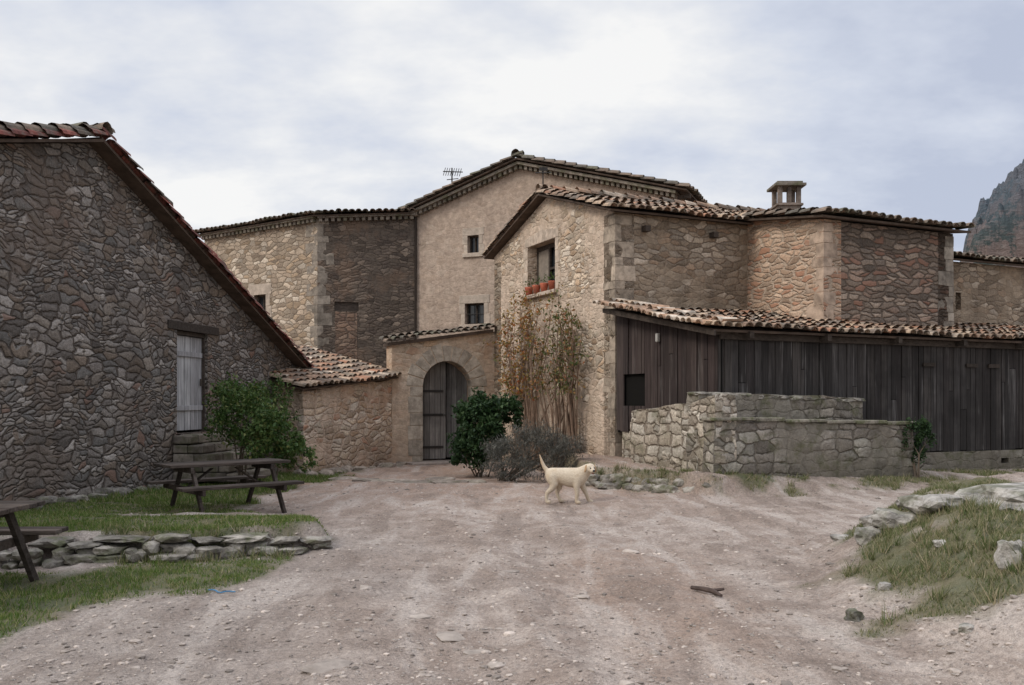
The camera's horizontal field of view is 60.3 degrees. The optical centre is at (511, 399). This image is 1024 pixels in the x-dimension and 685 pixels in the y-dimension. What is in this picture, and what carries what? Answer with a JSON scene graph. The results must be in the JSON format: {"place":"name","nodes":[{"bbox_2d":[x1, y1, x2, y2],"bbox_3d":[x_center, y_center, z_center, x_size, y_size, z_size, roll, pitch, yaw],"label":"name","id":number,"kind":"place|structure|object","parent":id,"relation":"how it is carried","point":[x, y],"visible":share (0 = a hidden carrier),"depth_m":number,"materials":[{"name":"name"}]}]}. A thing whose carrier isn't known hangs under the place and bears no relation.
{"place":"outdoors","nodes":[
{"label":"outdoors","id":0,"kind":"place"},
{"bbox_2d":[0,452,1023,684],"bbox_3d":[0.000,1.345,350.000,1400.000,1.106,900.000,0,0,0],"label":"ground","id":1,"kind":"structure","parent":0,"point":[850,646],"depth_m":7.27,"materials":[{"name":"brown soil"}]},
{"bbox_2d":[0,500,68,581],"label":"picnic table","id":2,"kind":"object","parent":1,"relation":"on","point":[20,538],"visible":0.97,"depth_m":7.78,"materials":[{"name":"brown wood"}]},
{"bbox_2d":[0,121,313,511],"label":"stone barn","id":3,"kind":"structure","parent":1,"relation":"on","point":[136,319],"depth_m":14.89,"materials":[{"name":"grey stone"}]},
{"bbox_2d":[177,335,201,430],"bbox_3d":[-6.595,-0.324,17.909,0.070,1.899,1.153,0,0,8],"label":"plank door","id":4,"kind":"structure","parent":3,"relation":"in","point":[189,355],"depth_m":17.94,"materials":[{"name":"grey wood"}]},
{"bbox_2d":[0,532,332,569],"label":"stone edging","id":5,"kind":"object","parent":1,"relation":"on","point":[96,549],"visible":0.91,"depth_m":8.89,"materials":[{"name":"grey stone"}]},
{"bbox_2d":[208,589,235,592],"bbox_3d":[-2.500,1.652,7.601,0.248,0.029,0.067,0,0,0],"label":"blue cord","id":6,"kind":"object","parent":1,"relation":"on","point":[220,592],"visible":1,"depth_m":7.60,"materials":[{"name":"blue fabric"}]},
{"bbox_2d":[144,458,303,512],"bbox_3d":[-4.280,1.314,13.100,1.817,0.782,1.600,0,0,-40],"label":"picnic table","id":7,"kind":"object","parent":1,"relation":"on","point":[251,482],"visible":0.91,"depth_m":12.98,"materials":[{"name":"brown wood"}]},
{"bbox_2d":[202,371,317,488],"bbox_3d":[-4.867,0.592,16.725,2.406,2.294,1.560,0,0,28],"label":"shrub","id":8,"kind":"object","parent":1,"relation":"on","point":[265,422],"visible":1,"depth_m":16.55,"materials":[{"name":"green plant"}]},
{"bbox_2d":[252,369,300,475],"bbox_3d":[-5.628,0.596,20.535,1.147,2.585,1.400,0,0,22],"label":"shrub","id":9,"kind":"object","parent":1,"relation":"on","point":[274,393],"visible":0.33,"depth_m":20.55,"materials":[{"name":"green plant"}]},
{"bbox_2d":[269,345,407,475],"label":"outbuilding","id":10,"kind":"structure","parent":1,"relation":"on","point":[342,404],"depth_m":23.12,"materials":[{"name":"stone"}]},
{"bbox_2d":[328,476,486,483],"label":"flat step rocks","id":11,"kind":"object","parent":1,"relation":"on","point":[435,480],"visible":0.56,"depth_m":18.83,"materials":[{"name":"grey stone"}]},
{"bbox_2d":[379,323,496,464],"bbox_3d":[-2.106,-0.034,25.854,3.494,4.569,2.900,0,0,-24],"label":"entrance gateway","id":12,"kind":"object","parent":1,"relation":"on","point":[436,379],"visible":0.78,"depth_m":25.86,"materials":[{"name":"stone"}]},
{"bbox_2d":[423,362,445,458],"bbox_3d":[-2.359,0.288,25.986,0.832,2.929,0.051,0,0,-24],"label":"door leaf left","id":13,"kind":"structure","parent":12,"relation":"in","point":[434,427],"depth_m":26.00,"materials":[{"name":"brown wood"}]},
{"bbox_2d":[446,363,466,456],"bbox_3d":[-1.676,0.327,26.526,0.703,2.850,0.036,0,0,20],"label":"door leaf right","id":14,"kind":"structure","parent":12,"relation":"in","point":[456,383],"depth_m":26.55,"materials":[{"name":"brown wood"}]},
{"bbox_2d":[193,149,707,367],"bbox_3d":[-1.241,-3.040,35.640,19.300,10.581,14.701,0,0,23],"label":"farmhouse","id":15,"kind":"object","parent":1,"relation":"on","point":[357,283],"visible":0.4,"depth_m":30.76,"materials":[{"name":"stone"}]},
{"bbox_2d":[258,295,265,309],"bbox_3d":[-9.087,-3.386,32.361,0.645,0.858,0.049,0,0,34],"label":"wing window frame","id":16,"kind":"structure","parent":15,"relation":"in","point":[264,296],"depth_m":32.36,"materials":[{"name":"brown wood"}]},
{"bbox_2d":[443,168,462,181],"bbox_3d":[-2.087,-7.393,31.106,0.775,1.685,0.229,0,0,23],"label":"tv antenna","id":17,"kind":"object","parent":15,"relation":"attached to","point":[451,174],"visible":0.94,"depth_m":31.10,"materials":[{"name":"grey metal"}]},
{"bbox_2d":[470,236,478,252],"bbox_3d":[-1.257,-5.340,30.547,0.423,0.607,0.049,0,0,23],"label":"upper window frame","id":18,"kind":"structure","parent":15,"relation":"in","point":[475,237],"depth_m":30.54,"materials":[{"name":"brown wood"}]},
{"bbox_2d":[472,238,478,252],"bbox_3d":[-1.246,-5.340,30.573,0.423,0.607,0.005,0,0,23],"label":"upper window pane","id":19,"kind":"structure","parent":15,"relation":"in","point":[473,239],"depth_m":30.60,"materials":[{"name":"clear glass"}]},
{"bbox_2d":[467,304,483,323],"bbox_3d":[-1.212,-2.943,30.528,0.721,0.719,0.049,0,0,23],"label":"lower window frame","id":20,"kind":"structure","parent":15,"relation":"in","point":[468,305],"depth_m":30.54,"materials":[{"name":"brown wood"}]},
{"bbox_2d":[469,305,483,322],"bbox_3d":[-1.201,-2.943,30.554,0.721,0.719,0.005,0,0,23],"label":"lower window pane","id":21,"kind":"structure","parent":15,"relation":"in","point":[480,307],"depth_m":30.54,"materials":[{"name":"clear glass"}]},
{"bbox_2d":[479,192,545,256],"bbox_3d":[3.685,-4.869,26.664,8.635,1.219,3.865,0,0,-24],"label":"roof edge","id":22,"kind":"object","parent":15,"relation":"attached to","point":[516,216],"visible":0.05,"depth_m":24.68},
{"bbox_2d":[445,386,524,476],"bbox_3d":[-0.646,0.795,21.010,1.901,2.238,1.699,0,0,0],"label":"laurel shrub","id":23,"kind":"object","parent":1,"relation":"on","point":[489,418],"visible":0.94,"depth_m":20.69,"materials":[{"name":"green plant"}]},
{"bbox_2d":[494,262,500,461],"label":"back wall","id":24,"kind":"structure","parent":1,"relation":"on","point":[497,316],"depth_m":26.18,"materials":[{"name":"stone"}]},
{"bbox_2d":[0,460,1023,637],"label":"grass","id":25,"kind":"structure","parent":1,"relation":"on","point":[146,501],"depth_m":8.36,"materials":[{"name":"green plant"}]},
{"bbox_2d":[301,501,722,673],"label":"road rocks","id":26,"kind":"object","parent":1,"relation":"on","point":[320,667],"visible":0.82,"depth_m":5.87,"materials":[{"name":"grey stone"}]},
{"bbox_2d":[483,287,563,464],"bbox_3d":[0.198,-0.663,23.726,0.750,4.757,4.529,0,0,-24],"label":"climbing rose","id":27,"kind":"object","parent":1,"relation":"on","point":[530,412],"visible":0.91,"depth_m":23.47,"materials":[{"name":"plant"}]},
{"bbox_2d":[478,417,589,482],"bbox_3d":[0.345,1.081,18.969,2.520,1.516,1.670,0,0,19],"label":"lavender shrub","id":28,"kind":"object","parent":1,"relation":"on","point":[526,463],"visible":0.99,"depth_m":18.85,"materials":[{"name":"grey plant"}]},
{"bbox_2d":[521,282,588,467],"bbox_3d":[1.106,-0.581,21.883,0.832,4.589,3.382,0,0,-26],"label":"climbing rose","id":29,"kind":"object","parent":1,"relation":"on","point":[571,417],"visible":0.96,"depth_m":21.51,"materials":[{"name":"plant"}]},
{"bbox_2d":[494,198,633,468],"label":"gable wall","id":30,"kind":"structure","parent":1,"relation":"on","point":[582,272],"depth_m":21.68,"materials":[{"name":"stone"}]},
{"bbox_2d":[522,227,559,299],"bbox_3d":[0.899,-3.624,23.558,0.520,1.779,2.225,0,0,-24],"label":"window surround","id":31,"kind":"object","parent":30,"relation":"attached to","point":[542,235],"visible":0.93,"depth_m":23.28,"materials":[{"name":"beige stone"}]},
{"bbox_2d":[520,271,554,294],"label":"flower pots","id":32,"kind":"object","parent":31,"relation":"on","point":[544,286],"visible":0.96,"depth_m":23.29,"materials":[{"name":"ceramic"}]},
{"bbox_2d":[537,242,554,289],"bbox_3d":[1.054,-3.504,23.628,0.060,1.339,1.665,0,0,-24],"label":"window frame","id":33,"kind":"object","parent":31,"relation":"in","point":[550,246],"visible":0.44,"depth_m":23.72,"materials":[{"name":"wood"}]},
{"bbox_2d":[539,249,547,291],"bbox_3d":[0.880,-3.454,24.029,0.030,1.199,0.649,0,0,-24],"label":"window shutter","id":34,"kind":"object","parent":33,"relation":"attached to","point":[543,262],"depth_m":24.04,"materials":[{"name":"grey wood"}]},
{"bbox_2d":[552,248,554,280],"bbox_3d":[1.254,-3.444,23.323,0.005,1.219,0.806,0,0,-24],"label":"window pane","id":35,"kind":"object","parent":33,"relation":"in","point":[553,260],"visible":0.21,"depth_m":23.63,"materials":[{"name":"black glass"}]},
{"bbox_2d":[484,194,747,259],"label":"roof back deck","id":36,"kind":"structure","parent":30,"relation":"on","point":[519,222],"depth_m":24.88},
{"bbox_2d":[539,454,595,503],"bbox_3d":[0.903,1.302,14.352,0.937,0.799,0.372,0,0,8],"label":"dog","id":37,"kind":"object","parent":1,"relation":"on","point":[557,479],"visible":1,"depth_m":14.30},
{"bbox_2d":[585,473,710,492],"bbox_3d":[2.215,1.551,16.179,0.603,0.376,3.478,0,0,-41],"label":"rock ledge","id":38,"kind":"object","parent":1,"relation":"on","point":[607,483],"visible":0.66,"depth_m":16.02,"materials":[{"name":"grey stone"}]},
{"bbox_2d":[604,212,747,454],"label":"side wall","id":39,"kind":"structure","parent":1,"relation":"on","point":[684,263],"depth_m":20.81,"materials":[{"name":"stone"}]},
{"bbox_2d":[603,214,635,456],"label":"corner quoins","id":40,"kind":"object","parent":39,"relation":"attached to","point":[619,270],"visible":0.62,"depth_m":20.09,"materials":[{"name":"stone"}]},
{"bbox_2d":[538,194,753,224],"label":"roof front deck","id":41,"kind":"structure","parent":39,"relation":"on","point":[642,211],"depth_m":20.82,"materials":[{"name":"brown wood"}]},
{"bbox_2d":[537,189,763,219],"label":"roof front tiles","id":42,"kind":"object","parent":39,"relation":"on","point":[677,207],"visible":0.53,"depth_m":21.08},
{"bbox_2d":[483,184,831,255],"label":"ridge tiles","id":43,"kind":"object","parent":42,"relation":"on","point":[591,193],"visible":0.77,"depth_m":23.85,"materials":[{"name":"brown tile"}]},
{"bbox_2d":[535,167,550,184],"bbox_3d":[0.816,-5.860,23.162,0.412,0.500,0.047,0,0,4],"label":"weather vane","id":44,"kind":"object","parent":43,"relation":"on","point":[542,169],"visible":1,"depth_m":23.16,"materials":[{"name":"grey metal"}]},
{"bbox_2d":[641,225,718,238],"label":"beam ends","id":45,"kind":"object","parent":39,"relation":"attached to","point":[647,228],"visible":1,"depth_m":20.29,"materials":[{"name":"brown wood"}]},
{"bbox_2d":[690,586,723,596],"bbox_3d":[1.730,1.649,7.607,0.163,0.056,0.421,0,0,-25],"label":"fallen branch","id":46,"kind":"object","parent":1,"relation":"on","point":[714,591],"visible":1,"depth_m":7.58,"materials":[{"name":"brown wood"}]},
{"bbox_2d":[630,392,916,477],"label":"low stone wall","id":47,"kind":"structure","parent":1,"relation":"on","point":[783,435],"depth_m":16.30,"materials":[{"name":"grey stone"}]},
{"bbox_2d":[592,298,1023,470],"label":"wooden barn","id":48,"kind":"structure","parent":1,"relation":"on","point":[962,393],"depth_m":18.55,"materials":[{"name":"brown wood"}]},
{"bbox_2d":[827,221,951,340],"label":"annex front wall","id":49,"kind":"structure","parent":1,"relation":"on","point":[889,275],"depth_m":20.01,"materials":[{"name":"brown stone"}]},
{"bbox_2d":[806,223,837,320],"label":"annex quoins","id":50,"kind":"object","parent":49,"relation":"attached to","point":[825,251],"visible":0.81,"depth_m":19.29,"materials":[{"name":"beige stone"}]},
{"bbox_2d":[738,215,970,233],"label":"annex roof deck","id":51,"kind":"structure","parent":49,"relation":"on","point":[890,224],"depth_m":20.00,"materials":[{"name":"brown wood"}]},
{"bbox_2d":[741,207,975,229],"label":"annex roof tiles","id":52,"kind":"object","parent":51,"relation":"on","point":[859,214],"visible":0.45,"depth_m":19.81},
{"bbox_2d":[767,181,806,209],"bbox_3d":[7.156,-4.786,23.000,0.800,1.672,0.800,0,0,0],"label":"chimney","id":53,"kind":"object","parent":52,"relation":"on","point":[777,189],"visible":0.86,"depth_m":22.70,"materials":[{"name":"stone"}]},
{"bbox_2d":[938,236,953,326],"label":"annex far quoins","id":54,"kind":"object","parent":49,"relation":"attached to","point":[945,278],"visible":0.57,"depth_m":20.77,"materials":[{"name":"grey stone"}]},
{"bbox_2d":[901,415,937,477],"bbox_3d":[7.853,0.929,17.201,0.706,1.307,0.608,0,0,-37],"label":"ivy","id":55,"kind":"object","parent":1,"relation":"on","point":[925,426],"visible":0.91,"depth_m":17.17,"materials":[{"name":"green plant"}]},
{"bbox_2d":[830,494,1023,632],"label":"rocks","id":56,"kind":"object","parent":1,"relation":"on","point":[930,503],"visible":0.74,"depth_m":8.22,"materials":[{"name":"grey stone"}]},
{"bbox_2d":[953,261,1023,343],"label":"wing wall","id":57,"kind":"structure","parent":1,"relation":"on","point":[986,293],"depth_m":23.56,"materials":[{"name":"beige stone"}]},
{"bbox_2d":[953,258,1023,266],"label":"wing roof deck","id":58,"kind":"structure","parent":57,"relation":"on","point":[978,261],"depth_m":23.38,"materials":[{"name":"brown wood"}]},
{"bbox_2d":[953,251,1023,264],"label":"wing roof tiles","id":59,"kind":"object","parent":58,"relation":"on","point":[982,257],"visible":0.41,"depth_m":23.31,"materials":[{"name":"brown tile"}]},
{"bbox_2d":[954,482,1023,511],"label":"flat boulder","id":60,"kind":"object","parent":1,"relation":"on","point":[1013,493],"visible":0.71,"depth_m":7.88,"materials":[{"name":"grey stone"}]},
{"bbox_2d":[0,0,1023,261],"label":"sky","id":61,"kind":"structure","parent":0,"point":[238,111],"materials":[{"name":"grey"}]},
{"bbox_2d":[748,219,840,336],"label":"annex left wall","id":62,"kind":"structure","parent":0,"point":[781,256],"depth_m":20.28,"materials":[{"name":"beige stone"}]},
{"bbox_2d":[938,232,952,340],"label":"annex right wall","id":63,"kind":"structure","parent":0,"point":[942,266],"depth_m":20.70,"materials":[{"name":"stone"}]},
{"bbox_2d":[960,159,1023,267],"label":"mountain","id":64,"kind":"structure","parent":0,"point":[998,222],"depth_m":298.31,"materials":[{"name":"grey stone"}]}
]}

